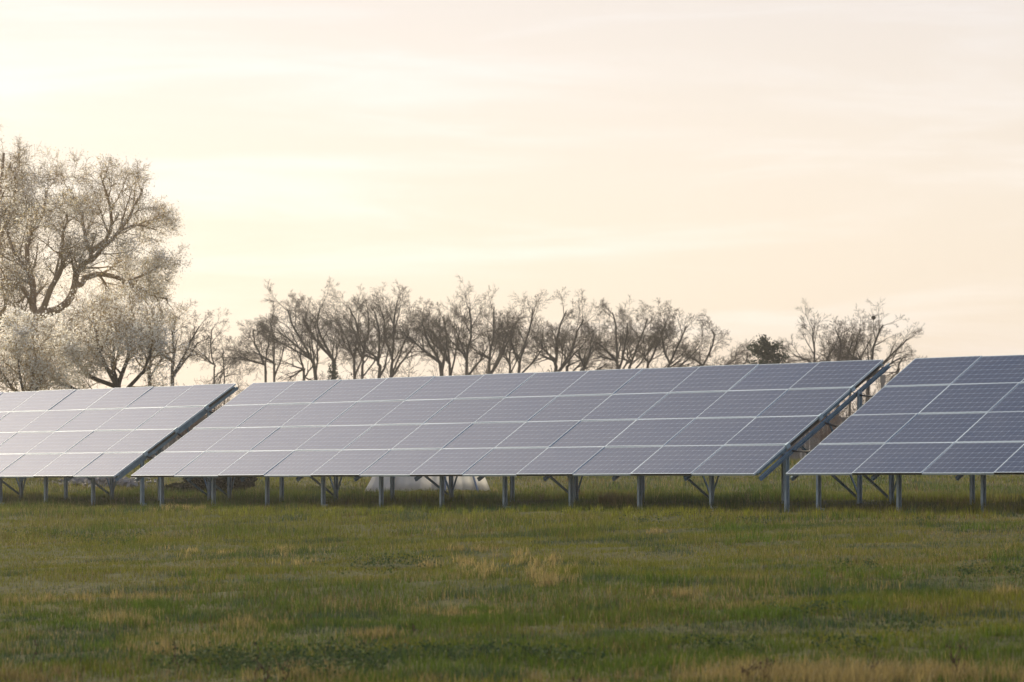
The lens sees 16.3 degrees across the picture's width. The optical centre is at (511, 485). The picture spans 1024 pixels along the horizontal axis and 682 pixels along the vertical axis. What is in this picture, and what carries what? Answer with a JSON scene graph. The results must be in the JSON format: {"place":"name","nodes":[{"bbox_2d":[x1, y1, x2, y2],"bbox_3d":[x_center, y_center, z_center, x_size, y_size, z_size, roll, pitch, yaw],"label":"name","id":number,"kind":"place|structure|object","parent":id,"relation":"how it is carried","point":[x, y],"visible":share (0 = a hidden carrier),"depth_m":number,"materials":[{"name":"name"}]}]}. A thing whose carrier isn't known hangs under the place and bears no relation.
{"place":"outdoors","nodes":[
{"label":"outdoors","id":0,"kind":"place"},
{"bbox_2d":[0,585,1023,681],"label":"meadow grass","id":1,"kind":"structure","parent":0,"point":[589,612],"depth_m":32.88,"materials":[{"name":"green plant"}]},
{"bbox_2d":[0,463,1023,681],"bbox_3d":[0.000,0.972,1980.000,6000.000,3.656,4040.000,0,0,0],"label":"ground","id":2,"kind":"structure","parent":0,"point":[65,588],"depth_m":44.73,"materials":[{"name":"green plant"}]},
{"bbox_2d":[0,117,54,335],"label":"blossoming tree","id":3,"kind":"object","parent":2,"relation":"on","point":[9,168],"visible":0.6,"depth_m":117.02,"materials":[{"name":"white plant"}]},
{"bbox_2d":[26,635,38,671],"bbox_3d":[-4.049,1.437,30.271,0.109,0.337,0.072,0,0,0],"label":"dry stalk","id":4,"kind":"object","parent":2,"relation":"on","point":[34,652],"visible":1,"depth_m":30.27,"materials":[{"name":"plant"}]},
{"bbox_2d":[0,304,89,391],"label":"blossoming tree","id":5,"kind":"object","parent":2,"relation":"on","point":[33,358],"visible":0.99,"depth_m":105.52,"materials":[{"name":"white plant"}]},
{"bbox_2d":[27,476,156,487],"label":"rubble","id":6,"kind":"object","parent":2,"relation":"on","point":[125,481],"visible":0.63,"depth_m":111.84,"materials":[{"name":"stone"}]},
{"bbox_2d":[0,146,192,389],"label":"blossoming tree","id":7,"kind":"object","parent":2,"relation":"on","point":[80,206],"visible":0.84,"depth_m":115.53,"materials":[{"name":"white plant"}]},
{"bbox_2d":[11,278,203,391],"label":"blossoming tree","id":8,"kind":"object","parent":2,"relation":"on","point":[114,326],"visible":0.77,"depth_m":107.50,"materials":[{"name":"white plant"}]},
{"bbox_2d":[0,383,237,504],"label":"solar table","id":9,"kind":"object","parent":2,"relation":"on","point":[92,434],"visible":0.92,"depth_m":84.08,"materials":[{"name":"blue glass"}]},
{"bbox_2d":[115,307,184,460],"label":"bare tree","id":10,"kind":"object","parent":2,"relation":"on","point":[150,360],"visible":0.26,"depth_m":139.92,"materials":[{"name":"brown plant"}]},
{"bbox_2d":[131,296,219,385],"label":"bare tree","id":11,"kind":"object","parent":2,"relation":"on","point":[173,373],"visible":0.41,"depth_m":169.62,"materials":[{"name":"brown plant"}]},
{"bbox_2d":[172,638,179,672],"bbox_3d":[-2.775,1.411,29.584,0.069,0.343,0.164,0,0,0],"label":"dry stalk","id":12,"kind":"object","parent":2,"relation":"on","point":[175,657],"visible":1,"depth_m":29.63,"materials":[{"name":"plant"}]},
{"bbox_2d":[174,395,230,440],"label":"leafless bush","id":13,"kind":"object","parent":2,"relation":"on","point":[195,424],"visible":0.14,"depth_m":126.52,"materials":[{"name":"plant"}]},
{"bbox_2d":[164,477,257,493],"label":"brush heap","id":14,"kind":"object","parent":2,"relation":"on","point":[221,482],"visible":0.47,"depth_m":96.43,"materials":[{"name":"brown plant"}]},
{"bbox_2d":[176,307,246,411],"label":"bare tree","id":15,"kind":"object","parent":2,"relation":"on","point":[209,340],"visible":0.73,"depth_m":204.94,"materials":[{"name":"brown plant"}]},
{"bbox_2d":[174,367,255,415],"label":"leafless shrub","id":16,"kind":"object","parent":2,"relation":"on","point":[237,392],"visible":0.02,"depth_m":220.51,"materials":[{"name":"plant"}]},
{"bbox_2d":[194,370,249,416],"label":"leafless shrub","id":17,"kind":"object","parent":2,"relation":"on","point":[223,383],"visible":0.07,"depth_m":184.10,"materials":[{"name":"plant"}]},
{"bbox_2d":[204,327,241,404],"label":"bare tree","id":18,"kind":"object","parent":2,"relation":"on","point":[221,375],"visible":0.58,"depth_m":204.72,"materials":[{"name":"brown plant"}]},
{"bbox_2d":[213,316,280,382],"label":"bare tree","id":19,"kind":"object","parent":2,"relation":"on","point":[242,358],"visible":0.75,"depth_m":204.76,"materials":[{"name":"brown plant"}]},
{"bbox_2d":[254,637,261,673],"bbox_3d":[-2.044,1.401,28.792,0.068,0.368,0.086,0,0,0],"label":"dry stalk","id":20,"kind":"object","parent":2,"relation":"on","point":[257,656],"visible":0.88,"depth_m":28.80,"materials":[{"name":"plant"}]},
{"bbox_2d":[257,664,269,681],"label":"dry stalk","id":21,"kind":"object","parent":2,"relation":"on","point":[268,675],"visible":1,"depth_m":28.32,"materials":[{"name":"brown plant"}]},
{"bbox_2d":[227,299,303,381],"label":"bare tree","id":22,"kind":"object","parent":2,"relation":"on","point":[257,354],"visible":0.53,"depth_m":211.94,"materials":[{"name":"brown plant"}]},
{"bbox_2d":[278,658,289,681],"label":"dry stalk","id":23,"kind":"object","parent":2,"relation":"on","point":[285,671],"visible":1,"depth_m":28.36,"materials":[{"name":"brown plant"}]},
{"bbox_2d":[252,280,336,379],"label":"bare tree","id":24,"kind":"object","parent":2,"relation":"on","point":[298,337],"visible":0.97,"depth_m":199.93,"materials":[{"name":"brown plant"}]},
{"bbox_2d":[266,329,334,381],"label":"bare tree","id":25,"kind":"object","parent":2,"relation":"on","point":[300,368],"visible":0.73,"depth_m":189.82,"materials":[{"name":"brown plant"}]},
{"bbox_2d":[278,275,375,379],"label":"bare tree","id":26,"kind":"object","parent":2,"relation":"on","point":[329,354],"visible":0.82,"depth_m":202.65,"materials":[{"name":"brown plant"}]},
{"bbox_2d":[327,360,341,379],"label":"evergreen bush","id":27,"kind":"object","parent":2,"relation":"on","point":[332,373],"visible":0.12,"depth_m":195.95,"materials":[{"name":"green plant"}]},
{"bbox_2d":[315,286,385,378],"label":"bare tree","id":28,"kind":"object","parent":2,"relation":"on","point":[359,324],"visible":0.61,"depth_m":209.95,"materials":[{"name":"brown plant"}]},
{"bbox_2d":[335,296,403,377],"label":"bare tree","id":29,"kind":"object","parent":2,"relation":"on","point":[370,352],"visible":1,"depth_m":199.59,"materials":[{"name":"brown plant"}]},
{"bbox_2d":[327,295,412,378],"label":"bare tree","id":30,"kind":"object","parent":2,"relation":"on","point":[362,364],"visible":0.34,"depth_m":216.23,"materials":[{"name":"brown plant"}]},
{"bbox_2d":[361,279,443,377],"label":"bare tree","id":31,"kind":"object","parent":2,"relation":"on","point":[395,306],"visible":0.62,"depth_m":208.00,"materials":[{"name":"brown plant"}]},
{"bbox_2d":[373,296,465,375],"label":"bare tree","id":32,"kind":"object","parent":2,"relation":"on","point":[404,333],"visible":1,"depth_m":198.05,"materials":[{"name":"brown plant"}]},
{"bbox_2d":[341,340,505,378],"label":"leafless shrub","id":33,"kind":"object","parent":2,"relation":"on","point":[409,363],"visible":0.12,"depth_m":199.23,"materials":[{"name":"brown plant"}]},
{"bbox_2d":[365,476,489,491],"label":"canvas tent","id":34,"kind":"object","parent":2,"relation":"on","point":[410,483],"visible":0.15,"depth_m":103.95,"materials":[{"name":"white fabric"}]},
{"bbox_2d":[404,301,480,375],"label":"bare tree","id":35,"kind":"object","parent":2,"relation":"on","point":[449,361],"visible":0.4,"depth_m":207.09,"materials":[{"name":"brown plant"}]},
{"bbox_2d":[420,274,505,374],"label":"bare tree","id":36,"kind":"object","parent":2,"relation":"on","point":[463,321],"visible":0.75,"depth_m":201.92,"materials":[{"name":"brown plant"}]},
{"bbox_2d":[446,344,509,375],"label":"leafless shrub","id":37,"kind":"object","parent":2,"relation":"on","point":[475,368],"visible":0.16,"depth_m":186.94,"materials":[{"name":"plant"}]},
{"bbox_2d":[452,283,533,373],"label":"bare tree","id":38,"kind":"object","parent":2,"relation":"on","point":[493,336],"visible":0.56,"depth_m":205.26,"materials":[{"name":"brown plant"}]},
{"bbox_2d":[431,349,562,375],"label":"leafless shrub","id":39,"kind":"object","parent":2,"relation":"on","point":[493,369],"visible":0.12,"depth_m":192.72,"materials":[{"name":"plant"}]},
{"bbox_2d":[145,415,848,461],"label":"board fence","id":40,"kind":"object","parent":2,"relation":"on","point":[807,446],"visible":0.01,"depth_m":141.98,"materials":[{"name":"wood"}]},
{"bbox_2d":[481,307,537,372],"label":"bare tree","id":41,"kind":"object","parent":2,"relation":"on","point":[509,343],"visible":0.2,"depth_m":211.99,"materials":[{"name":"brown plant"}]},
{"bbox_2d":[131,360,891,512],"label":"solar table","id":42,"kind":"object","parent":2,"relation":"on","point":[687,423],"visible":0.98,"depth_m":72.17,"materials":[{"name":"blue glass"}]},
{"bbox_2d":[853,392,873,396],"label":"cable","id":43,"kind":"object","parent":42,"relation":"hanging from","point":[865,395],"visible":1,"depth_m":66.28,"materials":[{"name":"black plastic"}]},
{"bbox_2d":[0,488,1023,681],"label":"dry grass tufts","id":44,"kind":"object","parent":2,"relation":"on","point":[879,674],"visible":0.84,"depth_m":33.81,"materials":[{"name":"brown plant"}]},
{"bbox_2d":[0,498,1023,680],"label":"leafy weeds","id":45,"kind":"object","parent":2,"relation":"on","point":[317,651],"visible":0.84,"depth_m":30.68,"materials":[{"name":"green plant"}]},
{"bbox_2d":[482,289,573,372],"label":"bare tree","id":46,"kind":"object","parent":2,"relation":"on","point":[510,339],"visible":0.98,"depth_m":199.44,"materials":[{"name":"brown plant"}]},
{"bbox_2d":[510,288,604,371],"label":"bare tree","id":47,"kind":"object","parent":2,"relation":"on","point":[571,311],"visible":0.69,"depth_m":203.66,"materials":[{"name":"brown plant"}]},
{"bbox_2d":[535,289,619,370],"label":"bare tree","id":48,"kind":"object","parent":2,"relation":"on","point":[573,345],"visible":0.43,"depth_m":211.69,"materials":[{"name":"brown plant"}]},
{"bbox_2d":[550,322,623,371],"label":"bare tree","id":49,"kind":"object","parent":2,"relation":"on","point":[584,364],"visible":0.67,"depth_m":195.52,"materials":[{"name":"brown plant"}]},
{"bbox_2d":[568,297,662,369],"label":"bare tree","id":50,"kind":"object","parent":2,"relation":"on","point":[622,336],"visible":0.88,"depth_m":203.12,"materials":[{"name":"brown plant"}]},
{"bbox_2d":[595,300,676,369],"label":"bare tree","id":51,"kind":"object","parent":2,"relation":"on","point":[632,330],"visible":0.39,"depth_m":209.76,"materials":[{"name":"brown plant"}]},
{"bbox_2d":[619,297,704,367],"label":"bare tree","id":52,"kind":"object","parent":2,"relation":"on","point":[655,348],"visible":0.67,"depth_m":204.91,"materials":[{"name":"brown plant"}]},
{"bbox_2d":[650,309,721,367],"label":"bare tree","id":53,"kind":"object","parent":2,"relation":"on","point":[663,336],"visible":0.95,"depth_m":199.66,"materials":[{"name":"brown plant"}]},
{"bbox_2d":[662,309,752,367],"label":"bare tree","id":54,"kind":"object","parent":2,"relation":"on","point":[716,348],"visible":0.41,"depth_m":206.90,"materials":[{"name":"brown plant"}]},
{"bbox_2d":[715,338,754,365],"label":"bare tree","id":55,"kind":"object","parent":2,"relation":"on","point":[747,357],"visible":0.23,"depth_m":196.49,"materials":[{"name":"brown plant"}]},
{"bbox_2d":[740,659,759,681],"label":"dry stalk","id":56,"kind":"object","parent":2,"relation":"on","point":[747,671],"visible":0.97,"depth_m":26.63,"materials":[{"name":"brown plant"}]},
{"bbox_2d":[743,333,789,363],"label":"pine tree","id":57,"kind":"object","parent":2,"relation":"on","point":[767,355],"visible":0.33,"depth_m":189.67,"materials":[{"name":"green plant"}]},
{"bbox_2d":[759,657,775,681],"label":"dry stalk","id":58,"kind":"object","parent":2,"relation":"on","point":[765,667],"visible":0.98,"depth_m":26.60,"materials":[{"name":"brown plant"}]},
{"bbox_2d":[773,298,855,363],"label":"bare tree","id":59,"kind":"object","parent":2,"relation":"on","point":[812,334],"visible":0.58,"depth_m":205.16,"materials":[{"name":"brown plant"}]},
{"bbox_2d":[786,417,844,459],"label":"leafless bush","id":60,"kind":"object","parent":2,"relation":"on","point":[826,435],"visible":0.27,"depth_m":128.15,"materials":[{"name":"plant"}]},
{"bbox_2d":[807,407,855,441],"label":"leafless bush","id":61,"kind":"object","parent":2,"relation":"on","point":[833,421],"visible":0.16,"depth_m":129.53,"materials":[{"name":"plant"}]},
{"bbox_2d":[799,316,866,405],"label":"bare tree","id":62,"kind":"object","parent":2,"relation":"on","point":[844,336],"visible":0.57,"depth_m":197.97,"materials":[{"name":"brown plant"}]},
{"bbox_2d":[832,393,864,416],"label":"leafless shrub","id":63,"kind":"object","parent":2,"relation":"on","point":[846,413],"visible":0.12,"depth_m":190.70,"materials":[{"name":"plant"}]},
{"bbox_2d":[821,305,890,415],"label":"bare tree","id":64,"kind":"object","parent":2,"relation":"on","point":[858,341],"visible":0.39,"depth_m":203.91,"materials":[{"name":"brown plant"}]},
{"bbox_2d":[809,348,903,416],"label":"leafless shrub","id":65,"kind":"object","parent":2,"relation":"on","point":[865,390],"visible":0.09,"depth_m":187.07,"materials":[{"name":"brown plant"}]},
{"bbox_2d":[827,299,924,402],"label":"bare tree","id":66,"kind":"object","parent":2,"relation":"on","point":[870,351],"visible":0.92,"depth_m":189.37,"materials":[{"name":"brown plant"}]},
{"bbox_2d":[870,655,882,670],"bbox_3d":[2.714,1.372,26.750,0.066,0.230,0.135,0,0,39],"label":"dry stalk","id":67,"kind":"object","parent":2,"relation":"on","point":[876,663],"visible":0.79,"depth_m":26.74,"materials":[{"name":"brown plant"}]},
{"bbox_2d":[879,375,885,389],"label":"concrete pole","id":68,"kind":"object","parent":2,"relation":"on","point":[882,380],"visible":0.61,"depth_m":145.88,"materials":[{"name":"grey concrete"}]},
{"bbox_2d":[870,351,926,385],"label":"bare tree","id":69,"kind":"object","parent":2,"relation":"on","point":[898,370],"visible":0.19,"depth_m":195.98,"materials":[{"name":"brown plant"}]},
{"bbox_2d":[786,355,1023,511],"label":"solar table","id":70,"kind":"object","parent":2,"relation":"on","point":[960,417],"visible":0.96,"depth_m":63.52,"materials":[{"name":"blue glass"}]},
{"bbox_2d":[788,449,811,451],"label":"cable","id":71,"kind":"object","parent":70,"relation":"hanging from","point":[799,451],"visible":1,"depth_m":65.23,"materials":[{"name":"black plastic"}]},
{"bbox_2d":[946,640,968,677],"bbox_3d":[3.289,1.311,26.491,0.124,0.344,0.150,0,0,-36],"label":"dry stalk","id":72,"kind":"object","parent":2,"relation":"on","point":[954,659],"visible":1,"depth_m":26.49,"materials":[{"name":"plant"}]},
{"bbox_2d":[0,483,1023,545],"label":"meadow grass","id":73,"kind":"structure","parent":0,"point":[57,506],"depth_m":67.91,"materials":[{"name":"green plant"}]},
{"bbox_2d":[0,0,1023,416],"label":"sky","id":74,"kind":"structure","parent":0,"point":[740,162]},
{"bbox_2d":[2,457,1023,494],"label":"meadow grass","id":75,"kind":"structure","parent":0,"point":[614,485],"depth_m":110.88,"materials":[{"name":"green plant"}]}
]}

